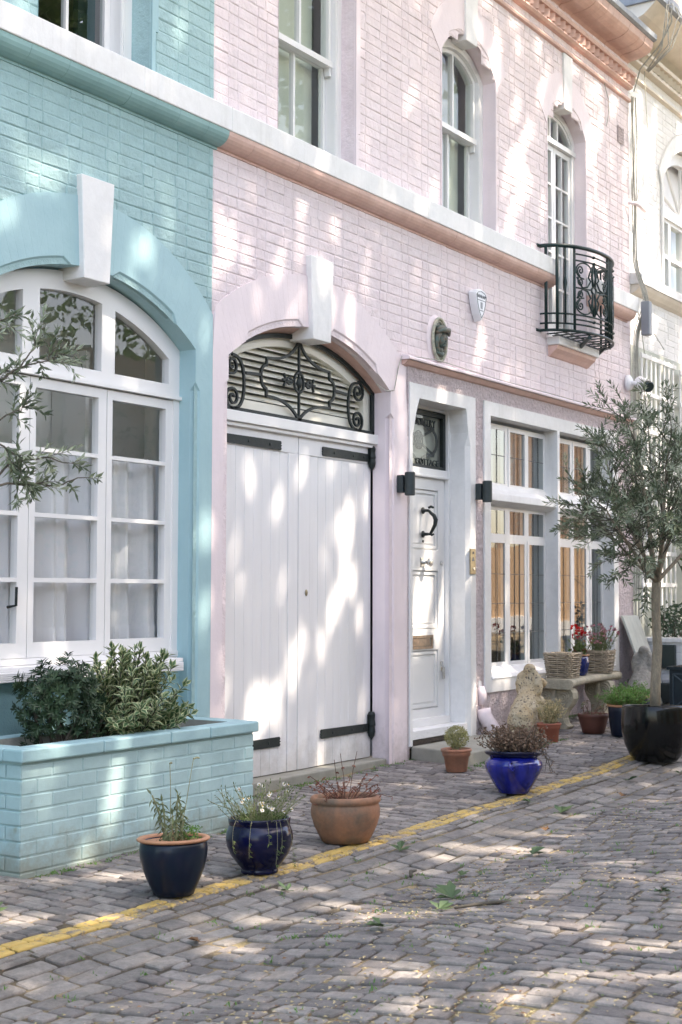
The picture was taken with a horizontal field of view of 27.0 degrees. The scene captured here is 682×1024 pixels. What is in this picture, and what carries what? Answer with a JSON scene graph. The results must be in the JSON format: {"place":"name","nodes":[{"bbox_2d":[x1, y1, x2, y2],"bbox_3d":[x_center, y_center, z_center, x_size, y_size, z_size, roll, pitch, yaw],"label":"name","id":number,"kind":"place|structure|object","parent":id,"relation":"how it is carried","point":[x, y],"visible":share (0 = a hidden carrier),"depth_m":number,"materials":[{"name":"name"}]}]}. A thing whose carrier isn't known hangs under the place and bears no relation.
{"place":"outdoors","nodes":[
{"label":"outdoors","id":0,"kind":"place"},
{"bbox_2d":[253,739,371,777],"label":"ground","id":1,"kind":"structure","parent":0,"point":[353,759],"depth_m":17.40,"materials":[{"name":"grey stone"}]},
{"bbox_2d":[619,0,681,636],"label":"white house","id":2,"kind":"structure","parent":1,"relation":"on","point":[659,236],"depth_m":15.83,"materials":[{"name":"paint"}]},
{"bbox_2d":[631,0,681,618],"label":"cable bundle","id":3,"kind":"object","parent":2,"relation":"attached to","point":[639,277],"visible":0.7,"depth_m":15.09,"materials":[{"name":"grey plastic"}]},
{"bbox_2d":[641,301,651,335],"bbox_3d":[3.216,-2.037,14.973,0.095,0.360,0.090,-2,-4,33],"label":"junction box","id":4,"kind":"object","parent":3,"relation":"attached to","point":[646,318],"visible":1,"depth_m":14.94,"materials":[{"name":"grey plastic"}]},
{"bbox_2d":[640,352,676,484],"bbox_3d":[3.473,-1.004,15.523,0.026,1.360,1.050,-2,-4,33],"label":"trellis","id":5,"kind":"object","parent":2,"relation":"attached to","point":[668,365],"visible":0.52,"depth_m":15.48,"materials":[{"name":"white paint"}]},
{"bbox_2d":[641,487,676,611],"bbox_3d":[3.454,0.403,15.421,0.026,1.340,1.036,-2,-4,33],"label":"trellis","id":6,"kind":"object","parent":2,"relation":"attached to","point":[666,584],"visible":0.21,"depth_m":15.58,"materials":[{"name":"white paint"}]},
{"bbox_2d":[664,154,681,293],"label":"arched window","id":7,"kind":"structure","parent":2,"relation":"in","point":[673,175],"depth_m":16.93,"materials":[{"name":"white paint"}]},
{"bbox_2d":[679,370,681,515],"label":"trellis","id":8,"kind":"object","parent":2,"relation":"attached to","point":[680,403],"visible":0.42,"depth_m":16.11,"materials":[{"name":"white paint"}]},
{"bbox_2d":[674,0,681,7],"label":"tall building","id":9,"kind":"structure","parent":1,"relation":"on","point":[679,2],"depth_m":32.10,"materials":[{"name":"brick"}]},
{"bbox_2d":[0,703,669,944],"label":"pavement","id":10,"kind":"structure","parent":0,"point":[89,883],"depth_m":8.21,"materials":[{"name":"stone"}]},
{"bbox_2d":[0,716,258,878],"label":"brick planter","id":11,"kind":"object","parent":10,"relation":"on","point":[71,801],"visible":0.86,"depth_m":7.32,"materials":[{"name":"teal brick"}]},
{"bbox_2d":[10,651,110,745],"bbox_3d":[-1.467,1.014,7.402,0.482,0.580,0.560,-2,-4,33],"label":"hebe bush","id":12,"kind":"object","parent":11,"relation":"on","point":[46,686],"visible":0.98,"depth_m":7.31,"materials":[{"name":"green plant"}]},
{"bbox_2d":[68,641,197,736],"bbox_3d":[-1.143,1.002,7.852,0.667,0.598,0.786,-2,-4,33],"label":"variegated shrub","id":13,"kind":"object","parent":11,"relation":"on","point":[134,708],"visible":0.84,"depth_m":7.71,"materials":[{"name":"green plant"}]},
{"bbox_2d":[136,757,209,897],"bbox_3d":[-0.759,1.433,6.469,0.334,0.607,0.344,-2,-4,33],"label":"potted plant","id":14,"kind":"object","parent":10,"relation":"on","point":[172,861],"visible":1,"depth_m":6.36,"materials":[{"name":"blue plant"}]},
{"bbox_2d":[208,778,305,875],"bbox_3d":[-0.397,1.537,6.969,0.500,0.458,0.458,-2,-4,33],"label":"potted plant","id":15,"kind":"object","parent":10,"relation":"on","point":[258,843],"visible":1,"depth_m":6.85,"materials":[{"name":"blue plant"}]},
{"bbox_2d":[307,752,392,844],"bbox_3d":[0.036,1.557,7.791,0.441,0.487,0.496,0,-3,-5],"label":"potted plant","id":16,"kind":"object","parent":10,"relation":"on","point":[339,817],"visible":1,"depth_m":7.62,"materials":[{"name":"orange plant"}]},
{"bbox_2d":[441,725,471,772],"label":"potted plant","id":17,"kind":"object","parent":10,"relation":"on","point":[456,754],"visible":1,"depth_m":10.30,"materials":[{"name":"orange plant"}]},
{"bbox_2d":[411,732,558,766],"bbox_3d":[1.151,1.945,11.339,0.608,0.230,1.596,-2,-4,33],"label":"doorstep","id":18,"kind":"object","parent":10,"relation":"on","point":[430,752],"visible":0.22,"depth_m":10.87,"materials":[{"name":"grey stone"}]},
{"bbox_2d":[507,664,546,735],"bbox_3d":[1.572,1.590,11.921,0.265,0.633,0.518,-2,-4,33],"label":"dog statue","id":19,"kind":"object","parent":18,"relation":"on","point":[530,683],"visible":0.79,"depth_m":11.83,"materials":[{"name":"stone"}]},
{"bbox_2d":[535,698,569,742],"bbox_3d":[1.716,1.705,11.685,0.298,0.368,0.292,-2,-4,33],"label":"potted plant","id":20,"kind":"object","parent":18,"relation":"on","point":[549,716],"visible":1,"depth_m":11.64,"materials":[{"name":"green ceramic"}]},
{"bbox_2d":[474,718,554,793],"bbox_3d":[1.158,1.619,9.425,0.498,0.489,0.610,-2,-4,33],"label":"potted plant","id":21,"kind":"object","parent":10,"relation":"on","point":[513,764],"visible":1,"depth_m":9.29,"materials":[{"name":"blue plant"}]},
{"bbox_2d":[541,671,621,728],"bbox_3d":[2.197,1.719,13.118,0.388,0.436,1.639,-1,-4,26],"label":"stone bench","id":22,"kind":"object","parent":10,"relation":"on","point":[563,689],"visible":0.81,"depth_m":12.54,"materials":[{"name":"beige stone"}]},
{"bbox_2d":[543,652,582,678],"bbox_3d":[1.998,1.375,12.802,0.305,0.236,0.304,-2,-4,33],"label":"wicker basket","id":23,"kind":"object","parent":22,"relation":"on","point":[566,665],"visible":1,"depth_m":12.71,"materials":[{"name":"wicker"}]},
{"bbox_2d":[565,624,594,675],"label":"potted plant","id":24,"kind":"object","parent":22,"relation":"on","point":[579,646],"visible":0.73,"depth_m":13.09,"materials":[{"name":"red plant"}]},
{"bbox_2d":[580,623,619,672],"bbox_3d":[2.466,1.290,13.563,0.351,0.486,0.371,-2,-4,33],"label":"wicker basket","id":25,"kind":"object","parent":22,"relation":"on","point":[601,660],"visible":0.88,"depth_m":13.51,"materials":[{"name":"wicker"}]},
{"bbox_2d":[577,700,608,733],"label":"potted plant","id":26,"kind":"object","parent":10,"relation":"on","point":[591,722],"visible":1,"depth_m":12.11,"materials":[{"name":"brown plant"}]},
{"bbox_2d":[594,686,649,736],"bbox_3d":[2.391,1.679,12.020,0.464,0.418,0.490,-2,-4,33],"label":"potted plant","id":27,"kind":"object","parent":10,"relation":"on","point":[615,701],"visible":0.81,"depth_m":11.92,"materials":[{"name":"green plant"}]},
{"bbox_2d":[607,680,649,703],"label":"potted plant","id":28,"kind":"object","parent":10,"relation":"on","point":[635,688],"visible":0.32,"depth_m":12.67,"materials":[{"name":"green plant"}]},
{"bbox_2d":[628,646,651,691],"bbox_3d":[2.943,1.622,13.857,0.265,0.633,0.518,-2,-4,33],"label":"dog statue","id":29,"kind":"object","parent":10,"relation":"on","point":[641,662],"visible":0.35,"depth_m":13.81,"materials":[{"name":"grey stone"}]},
{"bbox_2d":[621,615,664,703],"bbox_3d":[3.114,1.508,14.565,0.358,0.893,0.420,-2,-4,33],"label":"board","id":30,"kind":"object","parent":10,"relation":"on","point":[635,632],"visible":0.46,"depth_m":14.59,"materials":[{"name":"grey wood"}]},
{"bbox_2d":[646,635,681,681],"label":"brick trough","id":31,"kind":"object","parent":10,"relation":"on","point":[676,641],"visible":0.21,"depth_m":14.78,"materials":[{"name":"white paint"}]},
{"bbox_2d":[647,600,681,636],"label":"trough plant","id":32,"kind":"object","parent":31,"relation":"in","point":[673,627],"visible":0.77,"depth_m":15.02,"materials":[{"name":"green plant"}]},
{"bbox_2d":[661,644,675,682],"bbox_3d":[3.368,1.602,14.767,0.220,0.449,0.053,-2,-4,33],"label":"meter box","id":33,"kind":"object","parent":31,"relation":"attached to","point":[668,655],"visible":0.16,"depth_m":14.73,"materials":[{"name":"black plastic"}]},
{"bbox_2d":[661,682,669,702],"bbox_3d":[3.352,1.844,14.510,0.180,0.200,0.140,-2,-4,33],"label":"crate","id":34,"kind":"object","parent":10,"relation":"on","point":[665,691],"visible":0.3,"depth_m":14.46,"materials":[{"name":"black plastic"}]},
{"bbox_2d":[666,665,681,704],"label":"square planter","id":35,"kind":"object","parent":10,"relation":"on","point":[675,676],"visible":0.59,"depth_m":13.83,"materials":[{"name":"wood"}]},
{"bbox_2d":[0,716,681,1023],"bbox_3d":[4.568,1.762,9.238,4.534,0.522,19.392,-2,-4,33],"label":"road","id":36,"kind":"structure","parent":0,"point":[538,934],"depth_m":5.31,"materials":[{"name":"stone"}]},
{"bbox_2d":[0,0,232,735],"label":"teal house","id":37,"kind":"structure","parent":36,"relation":"on","point":[116,123],"depth_m":8.51,"materials":[{"name":"paint"}]},
{"bbox_2d":[0,269,181,665],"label":"arched window","id":38,"kind":"structure","parent":37,"relation":"in","point":[97,569],"depth_m":8.35,"materials":[{"name":"white paint"}]},
{"bbox_2d":[61,0,131,59],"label":"sash window","id":39,"kind":"structure","parent":37,"relation":"in","point":[115,15],"depth_m":8.65,"materials":[{"name":"white paint"}]},
{"bbox_2d":[0,755,633,957],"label":"road marking","id":40,"kind":"object","parent":36,"relation":"on","point":[31,942],"visible":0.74,"depth_m":6.94,"materials":[{"name":"yellow paint"}]},
{"bbox_2d":[0,756,681,1023],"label":"road gutter","id":41,"kind":"object","parent":36,"relation":"on","point":[513,833],"visible":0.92,"depth_m":6.48,"materials":[{"name":"stone"}]},
{"bbox_2d":[0,303,103,510],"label":"potted olive tree","id":42,"kind":"object","parent":41,"relation":"on","point":[16,469],"visible":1,"depth_m":5.78,"materials":[{"name":"green plant"}]},
{"bbox_2d":[187,937,205,941],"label":"fallen leaf","id":43,"kind":"object","parent":41,"relation":"on","point":[194,938],"visible":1,"depth_m":5.72,"materials":[{"name":"brown plant"}]},
{"bbox_2d":[277,880,293,890],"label":"fallen leaf","id":44,"kind":"object","parent":41,"relation":"on","point":[288,886],"visible":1,"depth_m":6.60,"materials":[{"name":"green plant"}]},
{"bbox_2d":[390,840,410,851],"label":"fallen leaf","id":45,"kind":"object","parent":41,"relation":"on","point":[399,845],"visible":1,"depth_m":7.56,"materials":[{"name":"green plant"}]},
{"bbox_2d":[409,869,416,877],"bbox_3d":[0.354,1.797,7.091,0.029,0.030,0.130,-1,-3,14],"label":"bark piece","id":46,"kind":"object","parent":41,"relation":"on","point":[411,871],"visible":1,"depth_m":7.07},
{"bbox_2d":[555,805,572,812],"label":"fallen leaf","id":47,"kind":"object","parent":41,"relation":"on","point":[562,808],"visible":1,"depth_m":8.78,"materials":[{"name":"green plant"}]},
{"bbox_2d":[542,378,681,761],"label":"potted olive tree","id":48,"kind":"object","parent":41,"relation":"on","point":[652,731],"visible":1,"depth_m":10.61,"materials":[{"name":"green plant"}]},
{"bbox_2d":[0,711,681,1023],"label":"moss and weeds","id":49,"kind":"object","parent":36,"relation":"on","point":[295,936],"visible":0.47,"depth_m":6.59,"materials":[{"name":"green plant"}]},
{"bbox_2d":[2,737,681,1023],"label":"leaf litter","id":50,"kind":"object","parent":36,"relation":"on","point":[388,1019],"visible":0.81,"depth_m":5.50,"materials":[{"name":"plant"}]},
{"bbox_2d":[366,917,390,926],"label":"fallen leaf","id":51,"kind":"object","parent":36,"relation":"on","point":[375,919],"visible":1,"depth_m":5.66,"materials":[{"name":"green plant"}]},
{"bbox_2d":[210,0,656,794],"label":"pink house","id":52,"kind":"structure","parent":36,"relation":"on","point":[392,178],"depth_m":11.11,"materials":[{"name":"brick"}]},
{"bbox_2d":[225,425,297,776],"bbox_3d":[-0.603,0.605,9.632,0.076,2.365,1.035,-2,-4,33],"label":"garage door","id":53,"kind":"structure","parent":52,"relation":"in","point":[262,482],"depth_m":9.71,"materials":[{"name":"white paint"}]},
{"bbox_2d":[278,0,341,157],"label":"sash window","id":54,"kind":"structure","parent":52,"relation":"in","point":[296,57],"depth_m":10.57,"materials":[{"name":"white paint"}]},
{"bbox_2d":[297,437,375,769],"bbox_3d":[-0.038,0.653,10.467,0.107,2.365,0.985,-2,-4,33],"label":"garage door","id":55,"kind":"structure","parent":52,"relation":"in","point":[334,716],"depth_m":10.44,"materials":[{"name":"white paint"}]},
{"bbox_2d":[397,472,414,495],"bbox_3d":[0.504,-0.216,10.887,0.135,0.179,0.080,-2,-4,33],"label":"wall lamp","id":56,"kind":"object","parent":52,"relation":"attached to","point":[406,483],"visible":1,"depth_m":10.85,"materials":[{"name":"grey metal"}]},
{"bbox_2d":[413,477,449,727],"bbox_3d":[0.682,0.721,11.518,0.180,2.012,0.821,-2,-4,33],"label":"front door","id":57,"kind":"structure","parent":52,"relation":"in","point":[428,499],"depth_m":11.67,"materials":[{"name":"white paint"}]},
{"bbox_2d":[427,315,450,363],"bbox_3d":[0.811,-1.391,11.461,0.117,0.410,0.300,-2,-4,33],"label":"relief plaque","id":58,"kind":"object","parent":52,"relation":"attached to","point":[438,332],"visible":1,"depth_m":11.42,"materials":[{"name":"green stone"}]},
{"bbox_2d":[442,39,482,224],"bbox_3d":[0.904,-3.277,12.215,0.216,1.705,0.970,-2,-4,33],"label":"arched sash window","id":59,"kind":"structure","parent":52,"relation":"in","point":[454,60],"depth_m":12.49,"materials":[{"name":"white paint"}]},
{"bbox_2d":[470,548,475,573],"bbox_3d":[1.101,0.412,11.863,0.018,0.214,0.095,-2,-4,33],"label":"doorbell panel","id":60,"kind":"object","parent":52,"relation":"attached to","point":[472,561],"visible":1,"depth_m":11.85,"materials":[{"name":"gold metal"}]},
{"bbox_2d":[469,289,486,321],"bbox_3d":[1.161,-1.751,12.044,0.070,0.280,0.211,-2,-4,33],"label":"alarm box","id":61,"kind":"object","parent":52,"relation":"attached to","point":[477,299],"visible":1,"depth_m":12.00,"materials":[{"name":"white plastic"}]},
{"bbox_2d":[475,481,491,501],"bbox_3d":[1.205,-0.172,11.946,0.135,0.179,0.080,-2,-4,33],"label":"wall lamp","id":62,"kind":"object","parent":52,"relation":"attached to","point":[483,491],"visible":1,"depth_m":11.91,"materials":[{"name":"grey metal"}]},
{"bbox_2d":[376,356,621,413],"bbox_3d":[1.653,-0.967,12.745,0.077,0.334,4.981,-2,-4,33],"label":"thin wire","id":63,"kind":"object","parent":52,"relation":"attached to","point":[481,374],"visible":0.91,"depth_m":11.89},
{"bbox_2d":[483,400,618,692],"bbox_3d":[1.898,0.362,13.385,0.337,2.485,2.955,-2,-4,33],"label":"leaded window","id":64,"kind":"structure","parent":52,"relation":"in","point":[540,436],"depth_m":13.30,"materials":[{"name":"white paint"}]},
{"bbox_2d":[548,113,575,340],"bbox_3d":[1.997,-2.778,13.870,0.250,2.350,0.900,-2,-4,33],"label":"french window","id":65,"kind":"structure","parent":52,"relation":"in","point":[565,153],"depth_m":14.00,"materials":[{"name":"white paint"}]},
{"bbox_2d":[604,83,608,125],"bbox_3d":[2.729,-4.177,14.615,0.007,0.434,0.117,-2,-4,33],"label":"loose wire","id":66,"kind":"object","parent":52,"relation":"hanging from","point":[608,103],"visible":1,"depth_m":14.64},
{"bbox_2d":[627,201,646,212],"bbox_3d":[3.160,-3.246,15.107,0.332,0.070,0.081,3,-4,-44],"label":"wall bracket","id":67,"kind":"object","parent":52,"relation":"attached to","point":[641,207],"depth_m":15.05,"materials":[{"name":"white metal"}]},
{"bbox_2d":[624,375,653,392],"bbox_3d":[3.132,-1.339,14.848,0.277,0.198,0.227,-2,-4,33],"label":"security camera","id":68,"kind":"object","parent":52,"relation":"attached to","point":[629,382],"visible":0.8,"depth_m":14.83,"materials":[{"name":"white plastic"}]},
{"bbox_2d":[429,900,453,910],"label":"fallen leaf","id":69,"kind":"object","parent":36,"relation":"on","point":[441,904],"visible":1,"depth_m":6.17,"materials":[{"name":"green plant"}]},
{"bbox_2d":[432,880,461,899],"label":"weed","id":70,"kind":"object","parent":36,"relation":"on","point":[449,890],"visible":1,"depth_m":6.49,"materials":[{"name":"green plant"}]},
{"bbox_2d":[458,870,467,875],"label":"fallen leaf","id":71,"kind":"object","parent":36,"relation":"on","point":[461,872],"visible":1,"depth_m":7.06,"materials":[{"name":"green plant"}]},
{"bbox_2d":[454,899,524,908],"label":"twig","id":72,"kind":"object","parent":36,"relation":"on","point":[480,904],"visible":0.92,"depth_m":6.21,"materials":[{"name":"wood"}]},
{"bbox_2d":[524,846,544,854],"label":"fallen leaf","id":73,"kind":"object","parent":36,"relation":"on","point":[535,849],"visible":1,"depth_m":7.52,"materials":[{"name":"green plant"}]},
{"bbox_2d":[653,887,669,893],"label":"fallen leaf","id":74,"kind":"object","parent":36,"relation":"on","point":[660,891],"visible":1,"depth_m":6.15,"materials":[{"name":"plant"}]}
]}

